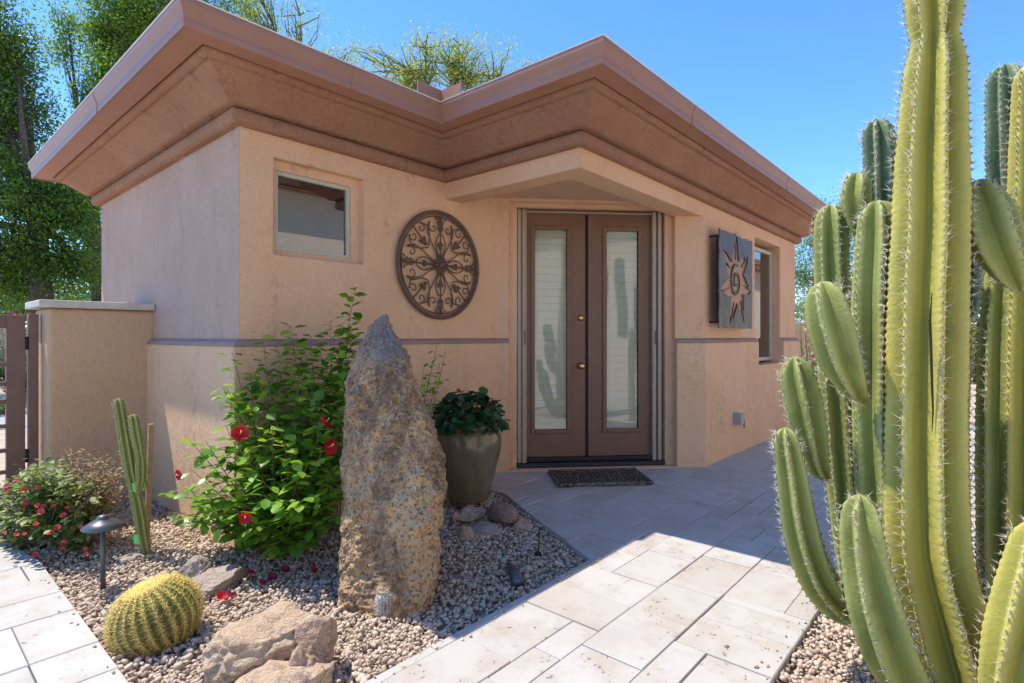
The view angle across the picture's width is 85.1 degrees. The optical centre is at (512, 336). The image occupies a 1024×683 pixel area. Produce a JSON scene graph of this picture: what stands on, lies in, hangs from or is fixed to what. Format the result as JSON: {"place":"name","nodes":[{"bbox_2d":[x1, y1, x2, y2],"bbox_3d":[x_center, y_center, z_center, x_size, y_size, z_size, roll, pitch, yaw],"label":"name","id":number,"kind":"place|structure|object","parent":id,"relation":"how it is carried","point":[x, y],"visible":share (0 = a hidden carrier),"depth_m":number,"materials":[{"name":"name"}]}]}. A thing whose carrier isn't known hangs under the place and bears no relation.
{"place":"outdoors","nodes":[
{"label":"outdoors","id":0,"kind":"place"},
{"bbox_2d":[0,396,26,428],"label":"driveway","id":1,"kind":"structure","parent":0,"point":[2,418],"depth_m":9.50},
{"bbox_2d":[0,389,26,413],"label":"desert shrub","id":2,"kind":"object","parent":1,"relation":"on","point":[2,407],"visible":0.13,"depth_m":9.94,"materials":[{"name":"green plant"}]},
{"bbox_2d":[0,312,30,394],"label":"bougainvillea","id":3,"kind":"object","parent":1,"relation":"on","point":[2,376],"visible":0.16,"depth_m":12.08,"materials":[{"name":"green plant"}]},
{"bbox_2d":[0,491,585,682],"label":"gravel","id":4,"kind":"structure","parent":0,"point":[357,673],"depth_m":3.01,"materials":[{"name":"beige gravel"}]},
{"bbox_2d":[0,454,117,563],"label":"lantana","id":5,"kind":"object","parent":4,"relation":"on","point":[33,517],"visible":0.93,"depth_m":3.35,"materials":[{"name":"green plant"}]},
{"bbox_2d":[54,445,129,545],"bbox_3d":[-2.696,1.007,3.591,0.411,0.653,0.843,0,0,-41],"label":"dry shrub","id":6,"kind":"object","parent":4,"relation":"on","point":[103,499],"visible":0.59,"depth_m":3.54,"materials":[{"name":"brown plant"}]},
{"bbox_2d":[80,514,124,590],"bbox_3d":[-2.176,1.163,2.958,0.194,0.434,0.194,0,0,41],"label":"path light","id":7,"kind":"object","parent":4,"relation":"on","point":[102,524],"visible":0.98,"depth_m":2.95,"materials":[{"name":"grey metal"}]},
{"bbox_2d":[116,552,144,565],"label":"flat stone","id":8,"kind":"object","parent":4,"relation":"on","point":[126,558],"visible":0.62,"depth_m":3.30,"materials":[{"name":"grey stone"}]},
{"bbox_2d":[112,398,152,554],"bbox_3d":[-2.312,0.861,3.395,0.230,0.974,0.192,0,0,41],"label":"young cactus","id":9,"kind":"object","parent":4,"relation":"on","point":[130,435],"visible":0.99,"depth_m":3.38,"materials":[{"name":"plant"}]},
{"bbox_2d":[145,424,153,528],"bbox_3d":[-2.286,0.895,3.500,0.046,0.692,0.043,0,0,41],"label":"garden stake","id":10,"kind":"object","parent":4,"relation":"on","point":[150,441],"visible":0.71,"depth_m":3.49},
{"bbox_2d":[101,572,206,659],"bbox_3d":[-1.575,1.235,2.459,0.407,0.363,0.403,0,0,41],"label":"barrel cactus","id":11,"kind":"object","parent":4,"relation":"on","point":[156,614],"visible":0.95,"depth_m":2.36,"materials":[{"name":"green plant"}]},
{"bbox_2d":[179,555,212,577],"bbox_3d":[-1.733,1.293,3.064,0.139,0.176,0.143,0,0,11],"label":"boulder","id":12,"kind":"object","parent":4,"relation":"on","point":[195,565],"visible":0.59,"depth_m":3.02,"materials":[{"name":"grey stone"}]},
{"bbox_2d":[192,564,247,599],"bbox_3d":[-1.599,1.336,2.967,0.250,0.170,0.297,0,0,1],"label":"boulder","id":13,"kind":"object","parent":4,"relation":"on","point":[213,581],"visible":0.6,"depth_m":2.94,"materials":[{"name":"grey stone"}]},
{"bbox_2d":[216,591,228,599],"bbox_3d":[-1.440,1.287,2.768,0.058,0.034,0.065,0,0,41],"label":"fallen flower","id":14,"kind":"object","parent":4,"relation":"on","point":[223,595],"visible":1,"depth_m":2.77,"materials":[{"name":"red plant"}]},
{"bbox_2d":[228,592,236,597],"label":"fallen flower","id":15,"kind":"object","parent":4,"relation":"on","point":[232,594],"visible":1,"depth_m":2.78,"materials":[{"name":"pink plant"}]},
{"bbox_2d":[247,569,254,574],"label":"fallen flower","id":16,"kind":"object","parent":4,"relation":"on","point":[250,571],"visible":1,"depth_m":3.06,"materials":[{"name":"red plant"}]},
{"bbox_2d":[158,331,343,559],"bbox_3d":[-1.429,0.651,3.284,1.209,1.369,0.860,0,0,41],"label":"hibiscus","id":17,"kind":"object","parent":4,"relation":"on","point":[286,511],"visible":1,"depth_m":3.22,"materials":[{"name":"green plant"}]},
{"bbox_2d":[201,601,320,682],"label":"boulder","id":18,"kind":"object","parent":4,"relation":"on","point":[234,651],"visible":0.77,"depth_m":2.10,"materials":[{"name":"stone"}]},
{"bbox_2d":[258,579,267,585],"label":"fallen flower","id":19,"kind":"object","parent":4,"relation":"on","point":[263,582],"visible":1,"depth_m":2.93,"materials":[{"name":"red plant"}]},
{"bbox_2d":[268,572,277,580],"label":"fallen flower","id":20,"kind":"object","parent":4,"relation":"on","point":[272,576],"visible":1,"depth_m":3.00,"materials":[{"name":"red plant"}]},
{"bbox_2d":[234,660,334,682],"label":"boulder","id":21,"kind":"object","parent":4,"relation":"on","point":[273,671],"visible":0.9,"depth_m":1.99,"materials":[{"name":"stone"}]},
{"bbox_2d":[281,565,289,571],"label":"fallen flower","id":22,"kind":"object","parent":4,"relation":"on","point":[285,568],"visible":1,"depth_m":3.10,"materials":[{"name":"red plant"}]},
{"bbox_2d":[289,644,314,666],"bbox_3d":[-0.794,1.241,2.070,0.132,0.206,0.124,0,0,41],"label":"boulder","id":23,"kind":"object","parent":4,"relation":"on","point":[300,656],"visible":0.55,"depth_m":2.04,"materials":[{"name":"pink stone"}]},
{"bbox_2d":[310,566,317,572],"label":"fallen flower","id":24,"kind":"object","parent":4,"relation":"on","point":[314,568],"visible":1,"depth_m":3.09,"materials":[{"name":"red plant"}]},
{"bbox_2d":[291,616,337,663],"bbox_3d":[-0.801,1.223,2.215,0.176,0.244,0.207,0,0,2],"label":"boulder","id":25,"kind":"object","parent":4,"relation":"on","point":[316,637],"visible":0.71,"depth_m":2.17,"materials":[{"name":"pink stone"}]},
{"bbox_2d":[280,287,367,530],"bbox_3d":[-1.150,0.503,3.661,0.748,1.661,0.464,0,0,33],"label":"hibiscus","id":26,"kind":"object","parent":4,"relation":"on","point":[336,398],"visible":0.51,"depth_m":3.71,"materials":[{"name":"green plant"}]},
{"bbox_2d":[373,591,393,618],"bbox_3d":[-0.614,1.288,2.670,0.125,0.183,0.124,0,0,41],"label":"thimble cactus","id":27,"kind":"object","parent":4,"relation":"on","point":[383,600],"visible":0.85,"depth_m":2.64,"materials":[{"name":"plant"}]},
{"bbox_2d":[337,314,447,623],"bbox_3d":[-0.645,0.694,2.914,0.640,1.633,0.607,0,0,12],"label":"standing stone","id":28,"kind":"object","parent":4,"relation":"on","point":[394,482],"visible":0.94,"depth_m":2.77,"materials":[{"name":"stone"}]},
{"bbox_2d":[419,342,450,420],"bbox_3d":[-0.604,0.684,3.754,0.363,1.296,0.285,0,0,41],"label":"leafy shrub","id":29,"kind":"object","parent":4,"relation":"on","point":[422,388],"visible":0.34,"depth_m":3.72,"materials":[{"name":"green plant"}]},
{"bbox_2d":[452,511,460,522],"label":"flat stone","id":30,"kind":"object","parent":4,"relation":"on","point":[455,517],"visible":1,"depth_m":3.93,"materials":[{"name":"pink stone"}]},
{"bbox_2d":[457,525,474,543],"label":"flat stone","id":31,"kind":"object","parent":4,"relation":"on","point":[465,533],"visible":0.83,"depth_m":3.65,"materials":[{"name":"stone"}]},
{"bbox_2d":[437,416,501,508],"bbox_3d":[-0.352,1.009,4.360,0.526,0.702,0.526,0,0,41],"label":"plant pot","id":32,"kind":"object","parent":4,"relation":"on","point":[471,463],"visible":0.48,"depth_m":4.16,"materials":[{"name":"ceramic"}]},
{"bbox_2d":[431,386,510,435],"bbox_3d":[-0.348,0.561,4.351,0.676,0.362,0.671,0,0,41],"label":"geranium","id":33,"kind":"object","parent":32,"relation":"on","point":[486,410],"visible":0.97,"depth_m":4.20,"materials":[{"name":"green plant"}]},
{"bbox_2d":[458,506,485,521],"bbox_3d":[-0.309,1.277,4.024,0.171,0.097,0.260,0,0,41],"label":"flat stone","id":34,"kind":"object","parent":4,"relation":"on","point":[469,514],"visible":0.94,"depth_m":3.98,"materials":[{"name":"grey stone"}]},
{"bbox_2d":[468,521,502,539],"bbox_3d":[-0.232,1.339,3.806,0.279,0.114,0.258,0,0,-18],"label":"flat stone","id":35,"kind":"object","parent":4,"relation":"on","point":[485,528],"visible":0.58,"depth_m":3.76,"materials":[{"name":"grey stone"}]},
{"bbox_2d":[486,503,518,523],"bbox_3d":[-0.078,1.262,3.958,0.236,0.143,0.187,0,0,2],"label":"flat stone","id":36,"kind":"object","parent":4,"relation":"on","point":[504,513],"visible":1,"depth_m":3.92,"materials":[{"name":"stone"}]},
{"bbox_2d":[505,561,524,589],"bbox_3d":[0.006,1.308,3.069,0.066,0.081,0.234,0,0,-13],"label":"landscape spotlight","id":37,"kind":"object","parent":4,"relation":"on","point":[516,577],"visible":0.96,"depth_m":2.99,"materials":[{"name":"grey metal"}]},
{"bbox_2d":[512,517,531,533],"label":"flat stone","id":38,"kind":"object","parent":4,"relation":"on","point":[522,523],"visible":0.61,"depth_m":3.85,"materials":[{"name":"grey stone"}]},
{"bbox_2d":[535,526,540,555],"bbox_3d":[0.154,1.255,3.378,0.045,0.191,0.039,0,0,-34],"label":"drip emitter","id":39,"kind":"object","parent":4,"relation":"on","point":[538,553],"visible":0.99,"depth_m":3.38,"materials":[{"name":"black plastic"}]},
{"bbox_2d":[0,378,975,519],"bbox_3d":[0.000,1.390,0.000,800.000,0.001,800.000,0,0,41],"label":"ground","id":40,"kind":"structure","parent":0,"point":[2,445],"depth_m":7.59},
{"bbox_2d":[0,328,26,371],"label":"boundary wall","id":41,"kind":"structure","parent":40,"relation":"on","point":[2,339],"depth_m":20.05,"materials":[{"name":"concrete"}]},
{"bbox_2d":[0,279,90,326],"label":"desert tree","id":42,"kind":"object","parent":40,"relation":"on","point":[27,310],"visible":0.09,"depth_m":20.43,"materials":[{"name":"green plant"}]},
{"bbox_2d":[0,0,101,396],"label":"shade tree","id":43,"kind":"object","parent":40,"relation":"on","point":[44,210],"visible":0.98,"depth_m":12.83,"materials":[{"name":"green plant"}]},
{"bbox_2d":[25,299,154,504],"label":"garden wall","id":44,"kind":"structure","parent":40,"relation":"on","point":[92,360],"depth_m":4.34,"materials":[{"name":"paint"}]},
{"bbox_2d":[0,314,38,498],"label":"gate","id":45,"kind":"structure","parent":44,"relation":"attached to","point":[18,342],"depth_m":4.17,"materials":[{"name":"brown paint"}]},
{"bbox_2d":[34,0,276,301],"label":"shade tree","id":46,"kind":"object","parent":40,"relation":"on","point":[112,40],"visible":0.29,"depth_m":14.62,"materials":[{"name":"green plant"}]},
{"bbox_2d":[224,0,373,68],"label":"palo verde","id":47,"kind":"object","parent":40,"relation":"on","point":[272,22],"visible":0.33,"depth_m":17.95,"materials":[{"name":"green plant"}]},
{"bbox_2d":[27,0,826,548],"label":"house","id":48,"kind":"structure","parent":40,"relation":"on","point":[239,178],"depth_m":4.49,"materials":[{"name":"paint"}]},
{"bbox_2d":[275,170,349,258],"bbox_3d":[-1.484,-0.866,4.080,0.110,0.560,0.601,0,0,41],"label":"window","id":49,"kind":"structure","parent":48,"relation":"in","point":[312,216],"depth_m":4.05,"materials":[{"name":"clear glass"}]},
{"bbox_2d":[396,210,478,319],"bbox_3d":[-0.625,-0.616,4.822,0.042,0.940,0.940,0,0,41],"label":"wall medallion","id":50,"kind":"object","parent":48,"relation":"attached to","point":[441,265],"depth_m":4.80,"materials":[{"name":"metal"}]},
{"bbox_2d":[506,209,679,471],"bbox_3d":[0.782,0.067,5.558,1.730,2.666,0.255,0,0,-6],"label":"double door","id":51,"kind":"structure","parent":48,"relation":"in","point":[589,287],"depth_m":5.61,"materials":[{"name":"brown wood"}]},
{"bbox_2d":[709,228,752,328],"bbox_3d":[2.366,-0.604,6.052,0.131,1.038,1.020,0,0,41],"label":"wall sculpture","id":52,"kind":"object","parent":48,"relation":"attached to","point":[733,278],"depth_m":5.95,"materials":[{"name":"metal"}]},
{"bbox_2d":[755,247,771,360],"bbox_3d":[3.172,-0.417,7.300,0.114,1.475,1.050,0,0,41],"label":"window","id":53,"kind":"structure","parent":48,"relation":"in","point":[763,258],"depth_m":7.46,"materials":[{"name":"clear glass"}]},
{"bbox_2d":[339,13,538,90],"bbox_3d":[-2.103,-4.507,18.078,6.986,12.220,3.206,0,0,3],"label":"palo verde","id":54,"kind":"object","parent":40,"relation":"on","point":[455,71],"visible":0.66,"depth_m":17.65,"materials":[{"name":"green plant"}]},
{"bbox_2d":[795,317,816,378],"bbox_3d":[5.443,0.477,10.131,1.102,1.766,1.204,0,0,41],"label":"oleander","id":55,"kind":"object","parent":40,"relation":"on","point":[806,356],"visible":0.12,"depth_m":10.12,"materials":[{"name":"green plant"}]},
{"bbox_2d":[795,186,855,321],"bbox_3d":[13.384,-2.493,23.365,6.312,8.207,6.478,0,0,41],"label":"desert tree","id":56,"kind":"object","parent":40,"relation":"on","point":[802,277],"visible":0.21,"depth_m":23.70,"materials":[{"name":"green plant"}]},
{"bbox_2d":[971,271,984,382],"bbox_3d":[14.382,-0.346,17.059,3.616,5.217,4.254,0,0,41],"label":"desert tree","id":57,"kind":"object","parent":40,"relation":"on","point":[974,349],"visible":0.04,"depth_m":16.48,"materials":[{"name":"green plant"}]},
{"bbox_2d":[0,425,976,682],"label":"patio paving","id":58,"kind":"structure","parent":0,"point":[686,575],"depth_m":2.72,"materials":[{"name":"stone"}]},
{"bbox_2d":[38,559,815,678],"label":"stray gravel","id":59,"kind":"structure","parent":58,"relation":"on","point":[436,647],"depth_m":2.41,"materials":[{"name":"beige gravel"}]},
{"bbox_2d":[548,468,653,486],"bbox_3d":[0.784,1.283,5.089,0.862,0.033,0.532,0,0,-6],"label":"doormat","id":60,"kind":"object","parent":58,"relation":"on","point":[614,476],"visible":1,"depth_m":5.04,"materials":[{"name":"black rubber"}]},
{"bbox_2d":[0,0,1023,325],"label":"sky","id":61,"kind":"structure","parent":0,"point":[796,81],"materials":[{"name":"blue"}]},
{"bbox_2d":[776,613,876,682],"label":"gravel","id":62,"kind":"structure","parent":0,"point":[834,633],"depth_m":2.30,"materials":[{"name":"beige gravel"}]},
{"bbox_2d":[804,679,844,682],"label":"flat stone","id":63,"kind":"object","parent":62,"relation":"on","point":[813,681],"visible":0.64,"depth_m":2.13,"materials":[{"name":"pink stone"}]},
{"bbox_2d":[766,0,990,682],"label":"columnar cactus","id":64,"kind":"object","parent":62,"relation":"on","point":[874,433],"visible":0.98,"depth_m":2.05,"materials":[{"name":"plant"}]},
{"bbox_2d":[967,61,1023,682],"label":"columnar cactus","id":65,"kind":"object","parent":62,"relation":"on","point":[998,452],"visible":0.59,"depth_m":2.27,"materials":[{"name":"plant"}]},
{"bbox_2d":[795,322,978,367],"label":"boundary wall","id":66,"kind":"structure","parent":0,"point":[798,325],"depth_m":19.28,"materials":[{"name":"paint"}]}
]}

